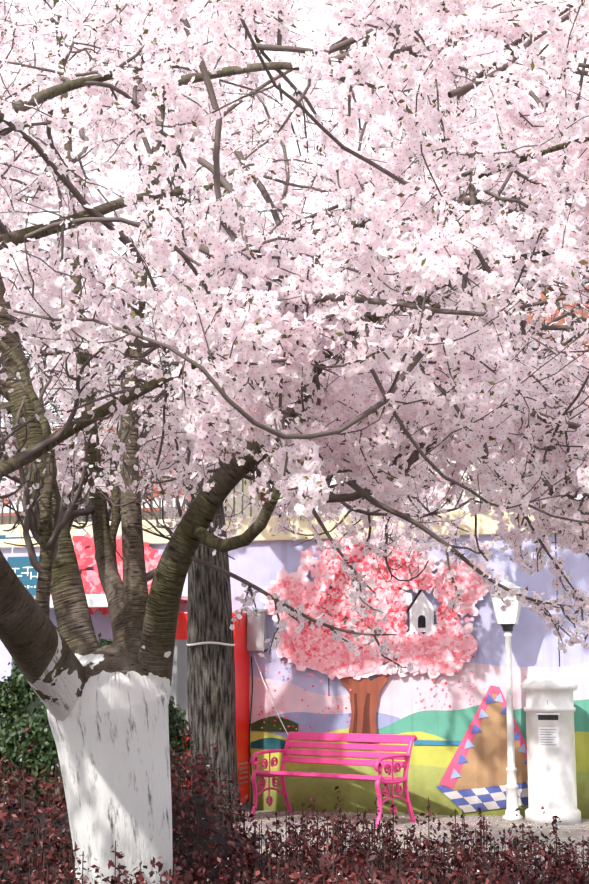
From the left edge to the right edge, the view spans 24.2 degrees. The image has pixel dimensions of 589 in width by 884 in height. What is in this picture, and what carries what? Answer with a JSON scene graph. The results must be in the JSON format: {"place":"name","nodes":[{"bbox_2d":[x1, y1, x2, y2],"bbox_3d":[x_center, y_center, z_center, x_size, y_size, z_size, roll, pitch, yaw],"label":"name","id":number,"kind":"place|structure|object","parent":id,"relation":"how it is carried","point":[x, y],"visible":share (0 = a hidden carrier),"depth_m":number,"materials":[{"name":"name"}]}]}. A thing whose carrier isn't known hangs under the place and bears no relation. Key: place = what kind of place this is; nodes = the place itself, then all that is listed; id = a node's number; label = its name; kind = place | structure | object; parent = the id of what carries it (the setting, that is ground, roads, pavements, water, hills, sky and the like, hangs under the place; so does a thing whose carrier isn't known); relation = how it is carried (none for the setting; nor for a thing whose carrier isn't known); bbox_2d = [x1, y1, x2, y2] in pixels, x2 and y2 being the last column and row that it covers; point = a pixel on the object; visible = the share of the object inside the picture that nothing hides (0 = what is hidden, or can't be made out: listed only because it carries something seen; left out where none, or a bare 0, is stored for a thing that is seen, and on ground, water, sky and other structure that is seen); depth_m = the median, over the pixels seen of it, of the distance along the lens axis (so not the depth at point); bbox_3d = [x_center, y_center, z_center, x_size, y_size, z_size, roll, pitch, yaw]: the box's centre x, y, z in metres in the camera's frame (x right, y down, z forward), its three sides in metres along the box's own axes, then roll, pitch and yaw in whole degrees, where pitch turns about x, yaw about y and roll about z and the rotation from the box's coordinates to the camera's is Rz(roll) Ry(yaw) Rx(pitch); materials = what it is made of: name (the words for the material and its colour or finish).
{"place":"outdoors","nodes":[
{"label":"outdoors","id":0,"kind":"place"},
{"bbox_2d":[0,269,105,521],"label":"bare tree","id":1,"kind":"object","parent":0,"point":[10,419],"depth_m":22.65,"materials":[{"name":"brown plant"}]},
{"bbox_2d":[0,427,277,524],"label":"house","id":2,"kind":"structure","parent":0,"point":[238,505],"depth_m":34.19,"materials":[{"name":"beige glass"}]},
{"bbox_2d":[0,0,588,514],"label":"sky","id":3,"kind":"structure","parent":0,"point":[292,148],"materials":[{"name":"white"}]},
{"bbox_2d":[190,445,588,675],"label":"blossom branches","id":4,"kind":"object","parent":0,"point":[354,595],"depth_m":5.34,"materials":[{"name":"pink plant"}]},
{"bbox_2d":[233,517,586,671],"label":"cherry bud leaves","id":5,"kind":"object","parent":4,"relation":"attached to","point":[452,581],"visible":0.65,"depth_m":5.39,"materials":[{"name":"plant"}]},
{"bbox_2d":[233,810,588,878],"bbox_3d":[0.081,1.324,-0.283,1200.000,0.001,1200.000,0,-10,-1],"label":"ground","id":6,"kind":"structure","parent":0,"point":[574,833],"depth_m":12.87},
{"bbox_2d":[0,534,187,669],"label":"sign","id":7,"kind":"object","parent":6,"relation":"on","point":[25,571],"visible":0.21,"depth_m":14.86,"materials":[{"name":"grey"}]},
{"bbox_2d":[0,284,190,521],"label":"building","id":8,"kind":"structure","parent":6,"relation":"on","point":[60,426],"depth_m":26.36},
{"bbox_2d":[0,625,199,803],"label":"bush","id":9,"kind":"object","parent":6,"relation":"on","point":[14,684],"depth_m":10.40,"materials":[{"name":"green plant"}]},
{"bbox_2d":[1,458,268,524],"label":"fence","id":10,"kind":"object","parent":6,"relation":"on","point":[151,502],"depth_m":18.78,"materials":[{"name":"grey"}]},
{"bbox_2d":[170,611,249,808],"bbox_3d":[-1.176,2.898,14.833,1.309,2.090,0.618,-3,-10,15],"label":"red vending kiosk","id":11,"kind":"object","parent":6,"relation":"on","point":[178,692],"visible":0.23,"depth_m":14.63,"materials":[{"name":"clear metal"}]},
{"bbox_2d":[0,0,588,822],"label":"tree","id":12,"kind":"object","parent":6,"relation":"on","point":[211,698],"depth_m":13.37,"materials":[{"name":"plant"}]},
{"bbox_2d":[0,0,588,883],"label":"cherry","id":13,"kind":"object","parent":6,"relation":"on","point":[376,208],"depth_m":4.72,"materials":[{"name":"pink plant"}]},
{"bbox_2d":[0,720,588,883],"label":"hedge","id":14,"kind":"object","parent":6,"relation":"on","point":[510,862],"depth_m":5.99,"materials":[{"name":"red plant"}]},
{"bbox_2d":[0,508,588,818],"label":"mural wall","id":15,"kind":"structure","parent":6,"relation":"on","point":[459,760],"depth_m":14.44,"materials":[{"name":"multicoloured paint"}]},
{"bbox_2d":[50,533,160,614],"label":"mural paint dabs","id":16,"kind":"object","parent":15,"relation":"attached to","point":[90,578],"visible":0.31,"depth_m":15.54,"materials":[{"name":"pink paint"}]},
{"bbox_2d":[249,656,252,809],"bbox_3d":[-0.470,3.148,14.832,0.043,1.650,0.013,-3,-10,15],"label":"power cable","id":17,"kind":"object","parent":15,"relation":"attached to","point":[249,729],"visible":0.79,"depth_m":14.85,"materials":[{"name":"black plastic"}]},
{"bbox_2d":[244,609,267,650],"bbox_3d":[-0.408,2.046,14.955,0.240,0.450,0.180,-3,-10,15],"label":"electric box","id":18,"kind":"object","parent":15,"relation":"attached to","point":[256,637],"visible":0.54,"depth_m":14.88,"materials":[{"name":"grey metal"}]},
{"bbox_2d":[253,655,287,734],"bbox_3d":[-0.245,2.719,14.704,0.512,0.885,0.011,-7,-12,37],"label":"cable","id":19,"kind":"object","parent":15,"relation":"attached to","point":[269,695],"visible":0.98,"depth_m":14.72,"materials":[{"name":"white plastic"}]},
{"bbox_2d":[258,534,490,730],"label":"mural paint dabs","id":20,"kind":"object","parent":15,"relation":"attached to","point":[435,649],"visible":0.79,"depth_m":14.64,"materials":[{"name":"pink paint"}]},
{"bbox_2d":[0,0,588,570],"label":"cherry bud leaves","id":21,"kind":"object","parent":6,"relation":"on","point":[502,212],"visible":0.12,"depth_m":4.16,"materials":[{"name":"plant"}]},
{"bbox_2d":[5,762,588,883],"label":"fallen petals","id":22,"kind":"object","parent":6,"relation":"on","point":[463,838],"visible":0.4,"depth_m":12.71,"materials":[{"name":"pink plant"}]},
{"bbox_2d":[248,732,417,827],"bbox_3d":[0.376,3.352,13.739,1.604,0.848,0.718,-8,-13,38],"label":"bench","id":23,"kind":"object","parent":6,"relation":"on","point":[379,763],"visible":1,"depth_m":13.85,"materials":[{"name":"paint"}]},
{"bbox_2d":[490,575,523,820],"bbox_3d":[2.170,2.558,13.877,0.340,2.432,0.340,-3,-10,15],"label":"lamp post","id":24,"kind":"object","parent":6,"relation":"on","point":[507,619],"visible":0.96,"depth_m":13.87,"materials":[{"name":"white metal"}]},
{"bbox_2d":[521,672,580,824],"bbox_3d":[2.532,3.004,13.577,0.560,1.450,0.560,0,-10,-1],"label":"mailbox","id":25,"kind":"object","parent":6,"relation":"on","point":[550,709],"visible":0.98,"depth_m":13.39,"materials":[{"name":"white metal"}]},
{"bbox_2d":[345,285,588,513],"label":"house","id":26,"kind":"structure","parent":0,"point":[560,322],"depth_m":30.94,"materials":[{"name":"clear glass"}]},
{"bbox_3d":[0.202,-2.361,12.894,6.503,6.540,6.553,0,-10,-1],"label":"old cherry tree","id":27,"kind":"object","parent":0,"visible":0},
{"bbox_2d":[187,642,234,645],"bbox_3d":[-0.824,1.996,13.565,0.482,0.043,0.482,0,-10,-1],"label":"wire band","id":28,"kind":"object","parent":27,"relation":"attached to","point":[218,643],"visible":0.67,"depth_m":13.36,"materials":[{"name":"silver metal"}]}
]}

